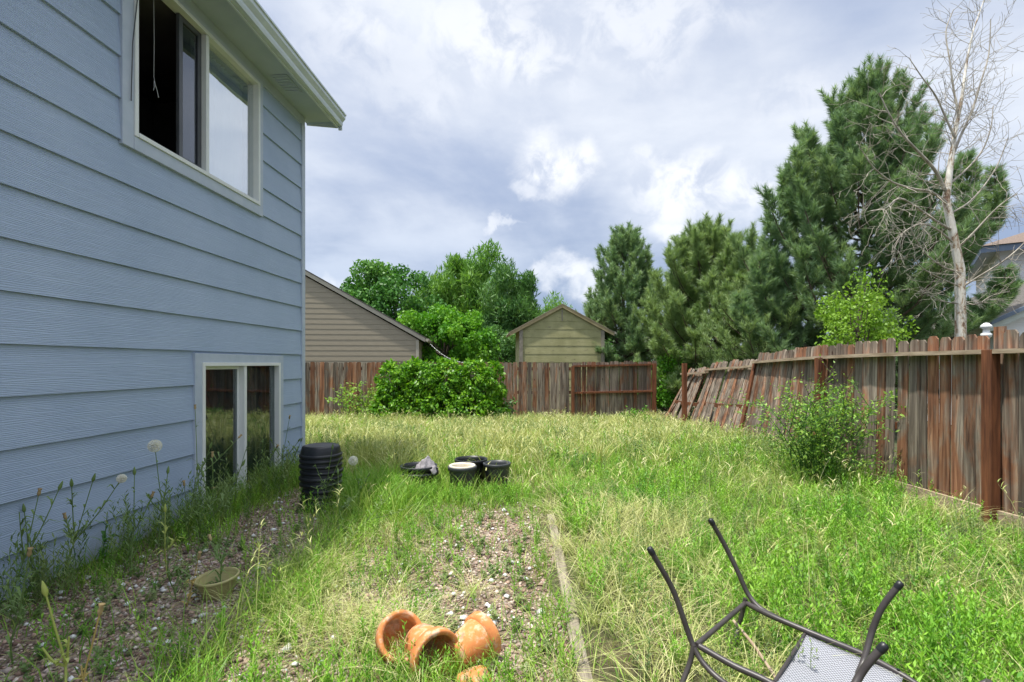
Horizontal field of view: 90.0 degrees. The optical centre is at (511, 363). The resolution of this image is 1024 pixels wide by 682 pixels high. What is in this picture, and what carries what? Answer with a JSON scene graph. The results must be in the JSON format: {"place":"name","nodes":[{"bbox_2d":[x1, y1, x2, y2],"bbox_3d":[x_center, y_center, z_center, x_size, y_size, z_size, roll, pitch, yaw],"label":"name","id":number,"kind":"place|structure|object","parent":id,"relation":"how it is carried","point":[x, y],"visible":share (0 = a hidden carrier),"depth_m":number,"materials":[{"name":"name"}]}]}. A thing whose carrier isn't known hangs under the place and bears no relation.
{"place":"outdoors","nodes":[
{"label":"outdoors","id":0,"kind":"place"},
{"bbox_2d":[242,408,1023,607],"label":"panicles","id":1,"kind":"object","parent":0,"point":[809,526],"visible":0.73,"depth_m":5.00,"materials":[{"name":"plant"}]},
{"bbox_2d":[257,0,1023,349],"label":"sky","id":2,"kind":"structure","parent":0,"point":[536,128],"materials":[{"name":"white"}]},
{"bbox_2d":[338,368,1023,681],"bbox_3d":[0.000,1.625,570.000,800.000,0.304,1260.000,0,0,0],"label":"ground","id":3,"kind":"structure","parent":0,"point":[606,669],"depth_m":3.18,"materials":[{"name":"plant"}]},
{"bbox_2d":[41,581,79,681],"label":"tall weed","id":4,"kind":"object","parent":3,"relation":"on","point":[45,592],"visible":1,"depth_m":1.95,"materials":[{"name":"green plant"}]},
{"bbox_2d":[0,0,346,601],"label":"blue house","id":5,"kind":"structure","parent":3,"relation":"on","point":[152,219],"depth_m":4.32,"materials":[{"name":"blue wood"}]},
{"bbox_2d":[118,0,262,216],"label":"window","id":6,"kind":"structure","parent":5,"relation":"in","point":[219,99],"depth_m":5.09,"materials":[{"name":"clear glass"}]},
{"bbox_2d":[192,353,282,511],"bbox_3d":[-3.080,0.710,5.768,0.206,1.620,1.690,0,0,3],"label":"window","id":7,"kind":"structure","parent":5,"relation":"in","point":[229,390],"depth_m":5.74,"materials":[{"name":"white plastic"}]},
{"bbox_2d":[0,490,572,681],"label":"gravel bed","id":8,"kind":"object","parent":3,"relation":"on","point":[32,640],"visible":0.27,"depth_m":3.20,"materials":[{"name":"brown gravel"}]},
{"bbox_2d":[0,547,39,664],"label":"tall weed","id":9,"kind":"object","parent":8,"relation":"on","point":[18,591],"visible":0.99,"depth_m":2.52,"materials":[{"name":"green plant"}]},
{"bbox_2d":[3,481,62,611],"bbox_3d":[-2.914,1.117,3.090,0.258,0.766,0.287,0,0,0],"label":"tall weed","id":10,"kind":"object","parent":8,"relation":"on","point":[22,555],"visible":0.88,"depth_m":3.10,"materials":[{"name":"green plant"}]},
{"bbox_2d":[19,503,51,581],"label":"tall weed","id":11,"kind":"object","parent":8,"relation":"on","point":[24,511],"visible":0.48,"depth_m":3.32,"materials":[{"name":"green plant"}]},
{"bbox_2d":[55,532,78,572],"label":"tall weed","id":12,"kind":"object","parent":8,"relation":"on","point":[72,560],"visible":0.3,"depth_m":3.51,"materials":[{"name":"green plant"}]},
{"bbox_2d":[50,473,126,590],"bbox_3d":[-2.788,1.109,3.356,0.529,0.785,0.291,0,0,0],"label":"tall weed","id":13,"kind":"object","parent":8,"relation":"on","point":[122,478],"visible":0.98,"depth_m":3.35,"materials":[{"name":"green plant"}]},
{"bbox_2d":[78,603,105,681],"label":"tall weed","id":14,"kind":"object","parent":8,"relation":"on","point":[83,675],"visible":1,"depth_m":1.99,"materials":[{"name":"green plant"}]},
{"bbox_2d":[96,512,118,565],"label":"tall weed","id":15,"kind":"object","parent":8,"relation":"on","point":[104,541],"visible":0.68,"depth_m":3.77,"materials":[{"name":"green plant"}]},
{"bbox_2d":[117,467,154,576],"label":"tall weed","id":16,"kind":"object","parent":8,"relation":"on","point":[125,520],"visible":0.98,"depth_m":3.59,"materials":[{"name":"green plant"}]},
{"bbox_2d":[145,440,171,565],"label":"tall weed","id":17,"kind":"object","parent":8,"relation":"on","point":[154,444],"visible":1,"depth_m":3.76,"materials":[{"name":"green plant"}]},
{"bbox_2d":[0,435,328,627],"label":"wall weeds","id":18,"kind":"object","parent":8,"relation":"on","point":[43,577],"depth_m":3.72,"materials":[{"name":"green plant"}]},
{"bbox_2d":[148,504,182,577],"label":"tall weed","id":19,"kind":"object","parent":8,"relation":"on","point":[166,528],"visible":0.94,"depth_m":3.54,"materials":[{"name":"green plant"}]},
{"bbox_2d":[160,536,192,599],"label":"tall weed","id":20,"kind":"object","parent":8,"relation":"on","point":[177,573],"visible":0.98,"depth_m":3.15,"materials":[{"name":"green plant"}]},
{"bbox_2d":[175,464,205,544],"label":"tall weed","id":21,"kind":"object","parent":8,"relation":"on","point":[190,506],"visible":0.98,"depth_m":4.05,"materials":[{"name":"green plant"}]},
{"bbox_2d":[178,551,202,605],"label":"tall weed","id":22,"kind":"object","parent":8,"relation":"on","point":[194,578],"visible":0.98,"depth_m":3.12,"materials":[{"name":"green plant"}]},
{"bbox_2d":[186,404,241,521],"bbox_3d":[-2.753,0.934,4.721,0.220,1.132,0.507,0,0,20],"label":"tall weed","id":23,"kind":"object","parent":8,"relation":"on","point":[204,461],"visible":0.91,"depth_m":4.59,"materials":[{"name":"green plant"}]},
{"bbox_2d":[194,567,239,600],"bbox_3d":[-1.893,1.433,3.296,0.260,0.135,0.260,-3,3,0],"label":"flower bowl","id":24,"kind":"object","parent":8,"relation":"on","point":[228,579],"visible":0.88,"depth_m":3.26,"materials":[{"name":"beige ceramic"}]},
{"bbox_2d":[203,525,231,583],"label":"tall weed","id":25,"kind":"object","parent":8,"relation":"on","point":[216,553],"visible":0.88,"depth_m":3.36,"materials":[{"name":"green plant"}]},
{"bbox_2d":[201,451,245,558],"bbox_3d":[-2.204,1.086,3.887,0.354,0.829,0.196,0,0,-15],"label":"tall weed","id":26,"kind":"object","parent":8,"relation":"on","point":[222,503],"visible":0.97,"depth_m":3.89,"materials":[{"name":"green plant"}]},
{"bbox_2d":[211,437,250,503],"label":"tall weed","id":27,"kind":"object","parent":8,"relation":"on","point":[232,478],"visible":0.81,"depth_m":5.04,"materials":[{"name":"green plant"}]},
{"bbox_2d":[258,426,278,493],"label":"tall weed","id":28,"kind":"object","parent":8,"relation":"on","point":[272,453],"visible":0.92,"depth_m":5.51,"materials":[{"name":"green plant"}]},
{"bbox_2d":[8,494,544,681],"bbox_3d":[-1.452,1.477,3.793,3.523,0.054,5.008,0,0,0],"label":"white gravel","id":29,"kind":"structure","parent":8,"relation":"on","point":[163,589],"depth_m":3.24,"materials":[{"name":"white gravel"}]},
{"bbox_2d":[270,415,300,481],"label":"tall weed","id":30,"kind":"object","parent":8,"relation":"on","point":[284,446],"visible":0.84,"depth_m":5.94,"materials":[{"name":"green plant"}]},
{"bbox_2d":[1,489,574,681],"bbox_3d":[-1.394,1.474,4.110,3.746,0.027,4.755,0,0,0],"label":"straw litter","id":31,"kind":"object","parent":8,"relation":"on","point":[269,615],"visible":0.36,"depth_m":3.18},
{"bbox_2d":[6,488,571,681],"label":"ground weeds","id":32,"kind":"object","parent":8,"relation":"on","point":[100,651],"visible":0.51,"depth_m":3.23,"materials":[{"name":"green plant"}]},
{"bbox_2d":[36,452,542,605],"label":"rank grass","id":33,"kind":"structure","parent":8,"relation":"on","point":[277,483],"depth_m":5.07,"materials":[{"name":"green plant"}]},
{"bbox_2d":[285,437,302,476],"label":"tall weed","id":34,"kind":"object","parent":8,"relation":"on","point":[295,453],"visible":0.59,"depth_m":6.09,"materials":[{"name":"green plant"}]},
{"bbox_2d":[15,461,586,681],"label":"bed weeds","id":35,"kind":"object","parent":8,"relation":"on","point":[250,639],"visible":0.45,"depth_m":2.94,"materials":[{"name":"green plant"}]},
{"bbox_2d":[0,459,612,681],"bbox_3d":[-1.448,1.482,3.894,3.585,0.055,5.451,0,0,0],"label":"gravel","id":36,"kind":"structure","parent":8,"relation":"on","point":[138,638],"depth_m":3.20,"materials":[{"name":"gravel"}]},
{"bbox_2d":[300,505,332,512],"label":"nursery pot","id":37,"kind":"object","parent":8,"relation":"on","point":[314,509],"visible":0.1,"depth_m":5.14,"materials":[{"name":"black plastic"}]},
{"bbox_2d":[300,499,337,506],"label":"nursery pot","id":38,"kind":"object","parent":37,"relation":"on","point":[306,503],"visible":0.17,"depth_m":5.14,"materials":[{"name":"black plastic"}]},
{"bbox_2d":[300,491,340,500],"bbox_3d":[-1.983,1.318,5.322,0.412,0.116,0.412,0,0,-15],"label":"nursery pot","id":39,"kind":"object","parent":38,"relation":"on","point":[313,497],"visible":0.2,"depth_m":5.14,"materials":[{"name":"black plastic"}]},
{"bbox_2d":[300,484,341,494],"bbox_3d":[-1.975,1.257,5.320,0.417,0.116,0.417,0,0,-23],"label":"nursery pot","id":40,"kind":"object","parent":39,"relation":"on","point":[307,491],"visible":0.25,"depth_m":5.14,"materials":[{"name":"black plastic"}]},
{"bbox_2d":[299,478,341,488],"bbox_3d":[-1.983,1.193,5.318,0.422,0.116,0.422,0,0,0],"label":"nursery pot","id":41,"kind":"object","parent":40,"relation":"on","point":[308,485],"visible":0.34,"depth_m":5.15,"materials":[{"name":"black plastic"}]},
{"bbox_2d":[299,473,342,482],"bbox_3d":[-1.985,1.132,5.316,0.427,0.116,0.427,0,0,-18],"label":"nursery pot","id":42,"kind":"object","parent":41,"relation":"on","point":[311,479],"visible":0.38,"depth_m":5.13,"materials":[{"name":"black plastic"}]},
{"bbox_2d":[300,466,343,475],"bbox_3d":[-1.977,1.071,5.325,0.427,0.116,0.427,0,0,-32],"label":"nursery pot","id":43,"kind":"object","parent":42,"relation":"on","point":[314,472],"visible":0.37,"depth_m":5.15,"materials":[{"name":"black plastic"}]},
{"bbox_2d":[299,461,342,469],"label":"nursery pot","id":44,"kind":"object","parent":43,"relation":"on","point":[313,467],"visible":0.34,"depth_m":5.14,"materials":[{"name":"black plastic"}]},
{"bbox_2d":[299,456,342,464],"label":"nursery pot","id":45,"kind":"object","parent":44,"relation":"on","point":[317,462],"visible":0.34,"depth_m":5.14,"materials":[{"name":"black plastic"}]},
{"bbox_2d":[299,442,342,459],"bbox_3d":[-1.983,0.903,5.316,0.427,0.116,0.427,0,0,0],"label":"nursery pot","id":46,"kind":"object","parent":45,"relation":"on","point":[317,451],"visible":0.98,"depth_m":5.17,"materials":[{"name":"black plastic"}]},
{"bbox_2d":[310,444,340,509],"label":"tall weed","id":47,"kind":"object","parent":8,"relation":"on","point":[330,479],"visible":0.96,"depth_m":4.91,"materials":[{"name":"green plant"}]},
{"bbox_2d":[330,468,357,537],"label":"tall weed","id":48,"kind":"object","parent":8,"relation":"on","point":[345,504],"visible":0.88,"depth_m":4.51,"materials":[{"name":"green plant"}]},
{"bbox_2d":[348,456,369,497],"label":"tall weed","id":49,"kind":"object","parent":8,"relation":"on","point":[351,461],"visible":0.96,"depth_m":5.00,"materials":[{"name":"plant"}]},
{"bbox_2d":[328,481,418,557],"bbox_3d":[-1.112,1.229,4.112,0.748,0.547,0.218,0,0,-42],"label":"tall weed","id":50,"kind":"object","parent":8,"relation":"on","point":[376,514],"visible":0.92,"depth_m":4.16,"materials":[{"name":"green plant"}]},
{"bbox_2d":[375,610,421,664],"bbox_3d":[-0.575,1.372,2.557,0.240,0.240,0.130,0,-31,-39],"label":"terracotta pot","id":51,"kind":"object","parent":8,"relation":"on","point":[394,619],"visible":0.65,"depth_m":2.58,"materials":[{"name":"orange ceramic"}]},
{"bbox_2d":[399,462,438,487],"bbox_3d":[-1.100,1.350,6.050,0.468,0.300,0.468,0,0,0],"label":"planter","id":52,"kind":"object","parent":8,"relation":"on","point":[412,466],"visible":0.52,"depth_m":5.88,"materials":[{"name":"black plastic"}]},
{"bbox_2d":[415,456,437,474],"bbox_3d":[-0.999,1.187,6.000,0.271,0.214,0.240,0,0,0],"label":"rag","id":53,"kind":"object","parent":52,"relation":"on","point":[427,462],"visible":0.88,"depth_m":5.95,"materials":[{"name":"grey fabric"}]},
{"bbox_2d":[326,442,523,535],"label":"tall tufts","id":54,"kind":"object","parent":8,"relation":"on","point":[406,501],"visible":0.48,"depth_m":5.17,"materials":[{"name":"green plant"}]},
{"bbox_2d":[404,623,457,681],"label":"terracotta pot","id":55,"kind":"object","parent":8,"relation":"on","point":[422,634],"visible":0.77,"depth_m":2.48,"materials":[{"name":"orange ceramic"}]},
{"bbox_2d":[448,462,476,493],"bbox_3d":[-0.575,1.335,5.920,0.334,0.330,0.334,0,0,0],"label":"planter","id":56,"kind":"object","parent":8,"relation":"on","point":[457,469],"visible":0.7,"depth_m":5.80,"materials":[{"name":"grey plastic"}]},
{"bbox_2d":[405,476,537,508],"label":"pot weeds","id":57,"kind":"object","parent":8,"relation":"on","point":[485,491],"visible":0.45,"depth_m":5.46,"materials":[{"name":"green plant"}]},
{"bbox_2d":[446,611,500,668],"bbox_3d":[-0.210,1.413,2.575,0.236,0.236,0.215,0,9,45],"label":"terracotta pot","id":58,"kind":"object","parent":8,"relation":"on","point":[476,625],"visible":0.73,"depth_m":2.54,"materials":[{"name":"orange ceramic"}]},
{"bbox_2d":[457,665,490,681],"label":"terracotta pot","id":59,"kind":"object","parent":8,"relation":"on","point":[474,672],"visible":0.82,"depth_m":2.33,"materials":[{"name":"orange ceramic"}]},
{"bbox_2d":[324,378,383,416],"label":"leafy bush","id":60,"kind":"object","parent":3,"relation":"on","point":[361,401],"visible":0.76,"depth_m":14.01,"materials":[{"name":"green plant"}]},
{"bbox_2d":[305,270,437,407],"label":"tan house","id":61,"kind":"structure","parent":3,"relation":"on","point":[339,328],"depth_m":19.71,"materials":[{"name":"beige wood"}]},
{"bbox_2d":[339,258,446,349],"bbox_3d":[-7.133,-2.081,29.892,5.812,7.973,5.454,0,0,36],"label":"leafy tree","id":62,"kind":"object","parent":3,"relation":"on","point":[380,292],"visible":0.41,"depth_m":28.86,"materials":[{"name":"green plant"}]},
{"bbox_2d":[369,355,433,420],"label":"hedge shrub","id":63,"kind":"object","parent":3,"relation":"on","point":[394,396],"visible":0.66,"depth_m":13.56,"materials":[{"name":"green plant"}]},
{"bbox_2d":[399,271,457,350],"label":"leafy tree","id":64,"kind":"object","parent":3,"relation":"on","point":[427,291],"visible":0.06,"depth_m":35.09,"materials":[{"name":"green plant"}]},
{"bbox_2d":[305,362,570,419],"bbox_3d":[-5.872,0.873,14.793,15.145,1.855,0.154,0,0,0],"label":"back fence","id":65,"kind":"object","parent":3,"relation":"on","point":[533,390],"visible":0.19,"depth_m":14.74,"materials":[{"name":"brown wood"}]},
{"bbox_2d":[396,302,501,364],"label":"leafy tree","id":66,"kind":"object","parent":3,"relation":"on","point":[460,336],"visible":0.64,"depth_m":22.64,"materials":[{"name":"green plant"}]},
{"bbox_2d":[404,356,511,422],"bbox_3d":[-1.500,0.826,13.802,2.986,2.056,1.634,0,0,0],"label":"hedge shrub","id":67,"kind":"object","parent":3,"relation":"on","point":[469,398],"visible":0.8,"depth_m":13.50,"materials":[{"name":"green plant"}]},
{"bbox_2d":[429,237,508,360],"bbox_3d":[-2.728,-3.170,34.165,6.758,10.154,6.281,0,0,-38],"label":"willow tree","id":68,"kind":"object","parent":3,"relation":"on","point":[468,275],"visible":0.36,"depth_m":32.42,"materials":[{"name":"green plant"}]},
{"bbox_2d":[454,456,487,488],"bbox_3d":[-0.500,1.330,6.250,0.404,0.340,0.404,0,0,0],"label":"planter","id":69,"kind":"object","parent":3,"relation":"on","point":[480,470],"visible":0.41,"depth_m":6.16,"materials":[{"name":"black plastic"}]},
{"bbox_2d":[476,323,515,389],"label":"leafy tree","id":70,"kind":"object","parent":3,"relation":"on","point":[507,346],"visible":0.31,"depth_m":24.57,"materials":[{"name":"green plant"}]},
{"bbox_2d":[483,460,510,490],"bbox_3d":[-0.180,1.340,6.100,0.334,0.320,0.334,0,0,0],"label":"planter","id":71,"kind":"object","parent":3,"relation":"on","point":[493,468],"visible":0.6,"depth_m":5.99,"materials":[{"name":"grey plastic"}]},
{"bbox_2d":[156,462,845,681],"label":"arching straw","id":72,"kind":"object","parent":3,"relation":"on","point":[355,615],"visible":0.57,"depth_m":2.94,"materials":[{"name":"beige plant"}]},
{"bbox_2d":[491,397,516,417],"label":"leafy bush","id":73,"kind":"object","parent":3,"relation":"on","point":[511,403],"visible":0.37,"depth_m":13.91,"materials":[{"name":"green plant"}]},
{"bbox_2d":[474,254,543,386],"bbox_3d":[-0.152,-2.181,30.209,4.800,8.173,4.885,0,0,0],"label":"leafy tree","id":74,"kind":"object","parent":3,"relation":"on","point":[515,305],"visible":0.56,"depth_m":28.93,"materials":[{"name":"green plant"}]},
{"bbox_2d":[305,410,804,470],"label":"forbs","id":75,"kind":"object","parent":3,"relation":"on","point":[557,451],"visible":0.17,"depth_m":8.26,"materials":[{"name":"green plant"}]},
{"bbox_2d":[539,291,576,313],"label":"leafy tree","id":76,"kind":"object","parent":3,"relation":"on","point":[554,302],"visible":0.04,"depth_m":35.69,"materials":[{"name":"green plant"}]},
{"bbox_2d":[506,304,614,410],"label":"garden shed","id":77,"kind":"structure","parent":3,"relation":"on","point":[562,333],"depth_m":18.07,"materials":[{"name":"green paint"}]},
{"bbox_2d":[547,514,577,613],"bbox_3d":[0.362,1.478,3.970,0.078,0.057,1.961,0,0,1],"label":"timber edging","id":78,"kind":"object","parent":3,"relation":"on","point":[561,557],"visible":0.7,"depth_m":3.65,"materials":[{"name":"beige wood"}]},
{"bbox_2d":[284,408,862,476],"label":"rank tufts","id":79,"kind":"object","parent":3,"relation":"on","point":[403,458],"visible":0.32,"depth_m":8.11,"materials":[{"name":"plant"}]},
{"bbox_2d":[566,614,592,681],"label":"timber edging","id":80,"kind":"object","parent":3,"relation":"on","point":[574,622],"visible":0.64,"depth_m":2.60,"materials":[{"name":"beige wood"}]},
{"bbox_2d":[266,416,896,488],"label":"tall green grass","id":81,"kind":"structure","parent":3,"relation":"on","point":[659,469],"depth_m":6.70,"materials":[{"name":"green plant"}]},
{"bbox_2d":[297,409,896,491],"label":"seed heads","id":82,"kind":"object","parent":3,"relation":"on","point":[464,445],"visible":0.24,"depth_m":8.88,"materials":[{"name":"beige plant"}]},
{"bbox_2d":[571,361,656,417],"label":"fence gate","id":83,"kind":"structure","parent":3,"relation":"on","point":[636,393],"depth_m":14.72,"materials":[{"name":"brown wood"}]},
{"bbox_2d":[582,218,662,393],"bbox_3d":[4.189,-1.923,19.304,3.975,7.258,4.282,0,0,0],"label":"pine tree","id":84,"kind":"object","parent":3,"relation":"on","point":[612,310],"visible":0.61,"depth_m":18.75,"materials":[{"name":"green plant"}]},
{"bbox_2d":[605,337,653,402],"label":"leafy tree","id":85,"kind":"object","parent":3,"relation":"on","point":[616,357],"visible":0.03,"depth_m":21.80,"materials":[{"name":"green plant"}]},
{"bbox_2d":[239,413,1023,650],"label":"seeding stalks","id":86,"kind":"object","parent":3,"relation":"on","point":[648,524],"visible":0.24,"depth_m":4.30,"materials":[{"name":"plant"}]},
{"bbox_2d":[618,405,652,422],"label":"leafy bush","id":87,"kind":"object","parent":3,"relation":"on","point":[634,411],"visible":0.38,"depth_m":13.60,"materials":[{"name":"green plant"}]},
{"bbox_2d":[281,425,1023,588],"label":"lawn weeds","id":88,"kind":"object","parent":3,"relation":"on","point":[525,468],"visible":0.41,"depth_m":4.48,"materials":[{"name":"green plant"}]},
{"bbox_2d":[305,410,1023,681],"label":"dry grass","id":89,"kind":"structure","parent":3,"relation":"on","point":[621,522],"depth_m":4.41,"materials":[{"name":"plant"}]},
{"bbox_2d":[628,346,702,416],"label":"leafy tree","id":90,"kind":"object","parent":3,"relation":"on","point":[665,399],"visible":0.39,"depth_m":15.44,"materials":[{"name":"green plant"}]},
{"bbox_2d":[630,211,775,402],"bbox_3d":[6.036,-1.537,16.228,4.538,6.486,5.040,0,0,24],"label":"pine tree","id":91,"kind":"object","parent":3,"relation":"on","point":[701,256],"visible":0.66,"depth_m":15.36,"materials":[{"name":"green plant"}]},
{"bbox_2d":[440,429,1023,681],"bbox_3d":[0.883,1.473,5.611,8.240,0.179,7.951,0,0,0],"label":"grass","id":92,"kind":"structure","parent":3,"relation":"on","point":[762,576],"depth_m":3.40,"materials":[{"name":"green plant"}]},
{"bbox_2d":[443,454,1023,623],"bbox_3d":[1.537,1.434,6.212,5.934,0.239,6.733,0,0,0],"label":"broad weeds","id":93,"kind":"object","parent":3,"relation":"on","point":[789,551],"visible":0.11,"depth_m":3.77,"materials":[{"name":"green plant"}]},
{"bbox_2d":[692,276,831,402],"bbox_3d":[6.455,-0.376,12.852,3.472,4.162,3.500,0,0,0],"label":"pine tree","id":94,"kind":"object","parent":3,"relation":"on","point":[727,342],"visible":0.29,"depth_m":12.80,"materials":[{"name":"green plant"}]},
{"bbox_2d":[514,439,1023,681],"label":"straw tufts","id":95,"kind":"object","parent":3,"relation":"on","point":[703,567],"visible":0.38,"depth_m":3.44,"materials":[{"name":"beige plant"}]},
{"bbox_2d":[714,372,908,485],"bbox_3d":[3.660,0.798,6.276,1.853,1.412,1.570,0,0,43],"label":"leafy bush","id":96,"kind":"object","parent":3,"relation":"on","point":[808,445],"visible":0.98,"depth_m":6.13,"materials":[{"name":"green plant"}]},
{"bbox_2d":[647,518,991,681],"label":"patio chair","id":97,"kind":"object","parent":3,"relation":"on","point":[865,666],"visible":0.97,"depth_m":2.21,"materials":[{"name":"brown metal"}]},
{"bbox_2d":[767,353,872,469],"bbox_3d":[4.213,0.684,6.729,1.457,1.636,1.345,0,0,0],"label":"leafy bush","id":98,"kind":"object","parent":3,"relation":"on","point":[823,406],"visible":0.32,"depth_m":6.66,"materials":[{"name":"green plant"}]},
{"bbox_2d":[662,326,1023,529],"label":"side fence","id":99,"kind":"object","parent":3,"relation":"on","point":[975,432],"visible":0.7,"depth_m":5.71,"materials":[{"name":"brown wood"}]},
{"bbox_2d":[979,323,992,337],"bbox_3d":[5.650,0.507,6.100,0.120,1.985,0.120,0,0,0],"label":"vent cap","id":100,"kind":"object","parent":99,"relation":"on","point":[985,327],"visible":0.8,"depth_m":6.07,"materials":[{"name":"white plastic"}]},
{"bbox_2d":[813,263,919,447],"bbox_3d":[5.253,0.053,7.681,1.394,3.097,1.234,0,0,0],"label":"elm sapling","id":101,"kind":"object","parent":3,"relation":"on","point":[864,319],"visible":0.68,"depth_m":7.53,"materials":[{"name":"green plant"}]},
{"bbox_2d":[727,50,1023,405],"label":"pine tree","id":102,"kind":"object","parent":3,"relation":"on","point":[808,208],"visible":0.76,"depth_m":11.54,"materials":[{"name":"green plant"}]},
{"bbox_2d":[803,266,949,420],"bbox_3d":[9.548,-0.413,13.938,3.946,4.237,4.166,0,0,0],"label":"pine tree","id":103,"kind":"object","parent":3,"relation":"on","point":[929,333],"visible":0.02,"depth_m":13.01,"materials":[{"name":"green plant"}]},
{"bbox_2d":[833,0,1023,338],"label":"bare tree","id":104,"kind":"object","parent":3,"relation":"on","point":[959,274],"visible":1,"depth_m":7.94,"materials":[{"name":"white plant"}]},
{"bbox_2d":[922,281,1023,420],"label":"garage wing","id":105,"kind":"structure","parent":3,"relation":"on","point":[1010,318],"depth_m":12.57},
{"bbox_2d":[966,232,1023,294],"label":"white house","id":106,"kind":"structure","parent":3,"relation":"on","point":[1007,245],"depth_m":14.96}
]}

